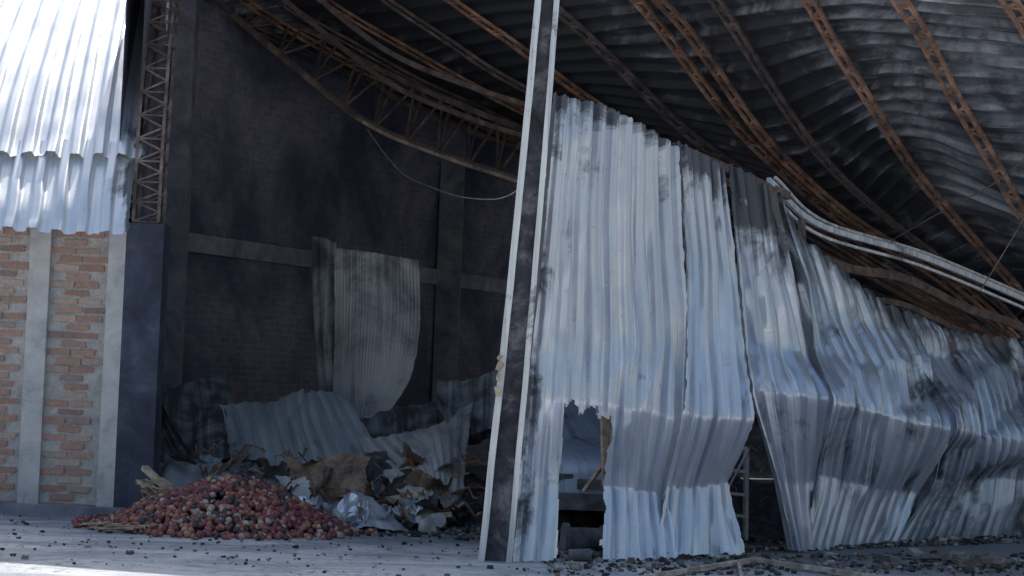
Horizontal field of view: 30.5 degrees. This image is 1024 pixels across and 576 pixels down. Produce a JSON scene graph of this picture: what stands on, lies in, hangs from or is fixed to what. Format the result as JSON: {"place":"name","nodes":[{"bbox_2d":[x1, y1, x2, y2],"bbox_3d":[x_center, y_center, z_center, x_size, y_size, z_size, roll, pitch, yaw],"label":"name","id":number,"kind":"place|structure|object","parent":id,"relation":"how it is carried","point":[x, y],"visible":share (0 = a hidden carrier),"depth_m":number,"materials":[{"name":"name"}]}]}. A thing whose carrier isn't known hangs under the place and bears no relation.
{"place":"outdoors","nodes":[
{"label":"outdoors","id":0,"kind":"place"},
{"bbox_2d":[0,466,1023,575],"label":"concrete yard","id":1,"kind":"structure","parent":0,"point":[45,559],"depth_m":16.55,"materials":[{"name":"grey concrete"}]},
{"bbox_2d":[158,454,222,488],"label":"crumpled metal sheet","id":2,"kind":"object","parent":1,"relation":"on","point":[178,474],"visible":0.54,"depth_m":20.66,"materials":[{"name":"grey metal"}]},
{"bbox_2d":[161,404,207,464],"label":"crumpled metal sheet","id":3,"kind":"object","parent":2,"relation":"on","point":[176,447],"visible":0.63,"depth_m":20.72,"materials":[{"name":"grey metal"}]},
{"bbox_2d":[72,474,377,540],"bbox_3d":[-2.876,2.160,18.910,3.075,0.588,2.653,2,-3,0],"label":"onion pile","id":4,"kind":"object","parent":1,"relation":"on","point":[236,506],"visible":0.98,"depth_m":18.32,"materials":[{"name":"red food"}]},
{"bbox_2d":[79,465,451,530],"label":"broken crate slats","id":5,"kind":"object","parent":1,"relation":"on","point":[155,477],"visible":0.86,"depth_m":19.07,"materials":[{"name":"brown wood"}]},
{"bbox_2d":[221,457,485,520],"bbox_3d":[-2.094,2.406,23.106,5.400,0.570,5.200,2,-3,0],"label":"charred debris heap","id":6,"kind":"object","parent":1,"relation":"on","point":[469,478],"visible":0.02,"depth_m":22.94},
{"bbox_2d":[159,376,233,462],"bbox_3d":[-3.697,1.597,22.301,1.000,1.132,2.291,2,-3,0],"label":"crumpled metal sheet","id":7,"kind":"object","parent":6,"relation":"on","point":[194,410],"visible":0.66,"depth_m":22.35,"materials":[{"name":"grey metal"}]},
{"bbox_2d":[300,490,409,531],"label":"crumpled metal sheet","id":8,"kind":"object","parent":1,"relation":"on","point":[376,509],"visible":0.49,"depth_m":19.43,"materials":[{"name":"silver metal"}]},
{"bbox_2d":[386,477,438,522],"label":"crumpled metal sheet","id":9,"kind":"object","parent":1,"relation":"on","point":[393,492],"visible":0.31,"depth_m":20.46,"materials":[{"name":"metal"}]},
{"bbox_2d":[428,513,445,528],"bbox_3d":[-0.794,2.424,19.503,0.160,0.190,0.228,4,-3,-27],"label":"paint can","id":10,"kind":"object","parent":1,"relation":"on","point":[439,519],"visible":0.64,"depth_m":19.42,"materials":[{"name":"metal"}]},
{"bbox_2d":[162,411,773,516],"bbox_3d":[-0.231,1.885,20.524,7.279,1.364,2.775,2,-3,0],"label":"twisted steel scrap","id":11,"kind":"object","parent":1,"relation":"on","point":[205,470],"visible":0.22,"depth_m":20.67,"materials":[{"name":"brown metal"}]},
{"bbox_2d":[221,459,290,488],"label":"crumpled metal sheet","id":12,"kind":"object","parent":11,"relation":"on","point":[239,468],"visible":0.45,"depth_m":20.58,"materials":[{"name":"grey metal"}]},
{"bbox_2d":[219,388,304,465],"bbox_3d":[-2.834,1.663,22.023,1.055,0.980,1.948,3,-3,-15],"label":"crumpled metal sheet","id":13,"kind":"object","parent":11,"relation":"on","point":[267,427],"visible":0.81,"depth_m":22.11,"materials":[{"name":"grey metal"}]},
{"bbox_2d":[288,390,369,463],"bbox_3d":[-2.208,1.685,22.228,0.916,0.929,2.127,3,-3,-18],"label":"crumpled metal sheet","id":14,"kind":"object","parent":13,"relation":"on","point":[328,424],"visible":0.8,"depth_m":22.29,"materials":[{"name":"grey metal"}]},
{"bbox_2d":[275,475,310,499],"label":"crumpled metal sheet","id":15,"kind":"object","parent":11,"relation":"on","point":[302,489],"visible":0.63,"depth_m":20.19,"materials":[{"name":"metal"}]},
{"bbox_2d":[285,454,370,498],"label":"crumpled metal sheet","id":16,"kind":"object","parent":11,"relation":"on","point":[348,471],"visible":0.69,"depth_m":20.67,"materials":[{"name":"rusted steel"}]},
{"bbox_2d":[365,451,395,494],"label":"crumpled metal sheet","id":17,"kind":"object","parent":11,"relation":"on","point":[373,472],"visible":0.36,"depth_m":20.95,"materials":[{"name":"grey metal"}]},
{"bbox_2d":[358,401,472,509],"bbox_3d":[-1.142,1.874,21.571,1.299,1.168,2.805,2,-3,0],"label":"crumpled metal sheet","id":18,"kind":"object","parent":11,"relation":"on","point":[437,446],"visible":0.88,"depth_m":21.55,"materials":[{"name":"grey metal"}]},
{"bbox_2d":[436,369,497,435],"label":"crumpled metal sheet","id":19,"kind":"object","parent":18,"relation":"on","point":[452,397],"visible":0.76,"depth_m":23.06,"materials":[{"name":"grey metal"}]},
{"bbox_2d":[210,414,757,533],"bbox_3d":[-0.355,1.844,20.332,6.330,1.661,2.470,2,-3,0],"label":"scattered debris","id":20,"kind":"object","parent":1,"relation":"on","point":[405,510],"visible":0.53,"depth_m":20.18,"materials":[{"name":"cardboard"}]},
{"bbox_2d":[0,0,1023,517],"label":"burned warehouse","id":21,"kind":"structure","parent":1,"relation":"on","point":[182,182],"depth_m":23.23,"materials":[{"name":"metal"}]},
{"bbox_2d":[311,236,336,391],"bbox_3d":[-2.414,0.621,24.696,0.586,2.614,0.262,2,-3,0],"label":"bent metal panel","id":22,"kind":"object","parent":21,"relation":"attached to","point":[323,259],"visible":0.71,"depth_m":24.79,"materials":[{"name":"grey metal"}]},
{"bbox_2d":[333,248,420,417],"bbox_3d":[-1.788,0.794,23.928,1.168,2.658,1.290,2,-3,0],"label":"bent metal panel","id":23,"kind":"object","parent":21,"relation":"attached to","point":[377,313],"visible":0.83,"depth_m":24.34,"materials":[{"name":"grey metal"}]},
{"bbox_2d":[360,402,491,444],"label":"crumpled metal sheet","id":24,"kind":"object","parent":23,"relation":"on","point":[395,419],"visible":0.38,"depth_m":23.41,"materials":[{"name":"grey metal"}]},
{"bbox_2d":[367,129,515,199],"bbox_3d":[-0.656,-1.691,22.073,0.548,1.554,10.086,3,-3,-14],"label":"hanging cable","id":25,"kind":"object","parent":21,"relation":"hanging from","point":[435,188],"visible":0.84,"depth_m":24.11,"materials":[{"name":"steel"},{"name":"rubber"}]},
{"bbox_2d":[512,91,688,561],"bbox_3d":[0.864,0.378,17.061,1.842,4.219,0.404,4,-3,-32],"label":"corrugated metal sheet","id":26,"kind":"object","parent":21,"relation":"attached to","point":[609,331],"visible":1,"depth_m":17.07,"materials":[{"name":"silver metal"}]},
{"bbox_2d":[655,140,754,556],"bbox_3d":[1.746,0.568,17.699,1.114,3.918,0.573,4,-3,-30],"label":"corrugated metal sheet","id":27,"kind":"object","parent":21,"relation":"attached to","point":[717,420],"visible":0.99,"depth_m":17.73,"materials":[{"name":"silver metal"}]},
{"bbox_2d":[890,159,1023,240],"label":"hanging wire","id":28,"kind":"object","parent":21,"relation":"hanging from","point":[960,201],"visible":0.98,"depth_m":20.24,"materials":[{"name":"metal"}]},
{"bbox_2d":[980,218,1023,289],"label":"hanging wire","id":29,"kind":"object","parent":21,"relation":"hanging from","point":[1002,254],"visible":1,"depth_m":19.16,"materials":[{"name":"metal"}]},
{"bbox_2d":[0,515,1023,575],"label":"rubble","id":30,"kind":"object","parent":1,"relation":"on","point":[962,559],"visible":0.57,"depth_m":17.62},
{"bbox_2d":[478,0,558,562],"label":"steel door post","id":31,"kind":"object","parent":1,"relation":"on","point":[502,486],"visible":1,"depth_m":16.71,"materials":[{"name":"grey metal"}]},
{"bbox_2d":[568,548,591,560],"bbox_3d":[0.608,2.397,16.854,0.205,0.119,0.119,2,-3,-6],"label":"tin can","id":32,"kind":"object","parent":1,"relation":"on","point":[579,554],"visible":0.99,"depth_m":16.81,"materials":[{"name":"grey metal"}]},
{"bbox_2d":[560,523,602,551],"bbox_3d":[0.681,2.389,17.861,0.399,0.300,0.300,3,-3,-9],"label":"brake drum","id":33,"kind":"object","parent":1,"relation":"on","point":[579,537],"visible":0.72,"depth_m":17.76,"materials":[{"name":"grey metal"}]},
{"bbox_2d":[558,399,605,510],"bbox_3d":[1.047,1.930,20.619,1.680,1.453,4.125,2,-3,0],"label":"burned car","id":34,"kind":"object","parent":1,"relation":"on","point":[581,453],"visible":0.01,"depth_m":18.79,"materials":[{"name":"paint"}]},
{"bbox_2d":[582,416,611,491],"bbox_3d":[0.864,1.554,18.292,0.336,0.882,0.174,0,-4,38],"label":"wooden post","id":35,"kind":"object","parent":1,"relation":"on","point":[605,428],"visible":0.43,"depth_m":18.24,"materials":[{"name":"brown wood"}]},
{"bbox_2d":[458,472,784,539],"bbox_3d":[1.515,2.232,21.519,4.400,1.039,3.400,2,-3,0],"label":"charred debris heap","id":36,"kind":"object","parent":1,"relation":"on","point":[765,519],"visible":0.23,"depth_m":20.54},
{"bbox_2d":[729,446,748,539],"bbox_3d":[2.334,2.124,19.615,0.282,0.971,0.448,2,-3,0],"label":"metal rack","id":37,"kind":"object","parent":1,"relation":"on","point":[745,493],"visible":0.36,"depth_m":19.43,"materials":[{"name":"metal"}]},
{"bbox_2d":[638,557,883,575],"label":"rusty window frame","id":38,"kind":"object","parent":1,"relation":"on","point":[738,563],"visible":1,"depth_m":16.46,"materials":[{"name":"metal"}]},
{"bbox_2d":[729,163,830,550],"bbox_3d":[2.631,0.699,18.405,1.290,3.774,0.522,4,-3,-33],"label":"corrugated metal sheet","id":39,"kind":"object","parent":1,"relation":"on","point":[790,393],"visible":0.99,"depth_m":18.39,"materials":[{"name":"silver metal"}]},
{"bbox_2d":[777,192,952,551],"bbox_3d":[3.641,0.895,19.581,0.902,3.644,2.605,0,-4,41],"label":"corrugated metal sheet","id":40,"kind":"object","parent":1,"relation":"on","point":[888,432],"visible":0.96,"depth_m":19.50,"materials":[{"name":"silver metal"}]},
{"bbox_2d":[898,308,1023,542],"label":"corrugated metal sheet","id":41,"kind":"object","parent":1,"relation":"on","point":[972,487],"visible":0.95,"depth_m":21.06,"materials":[{"name":"silver metal"}]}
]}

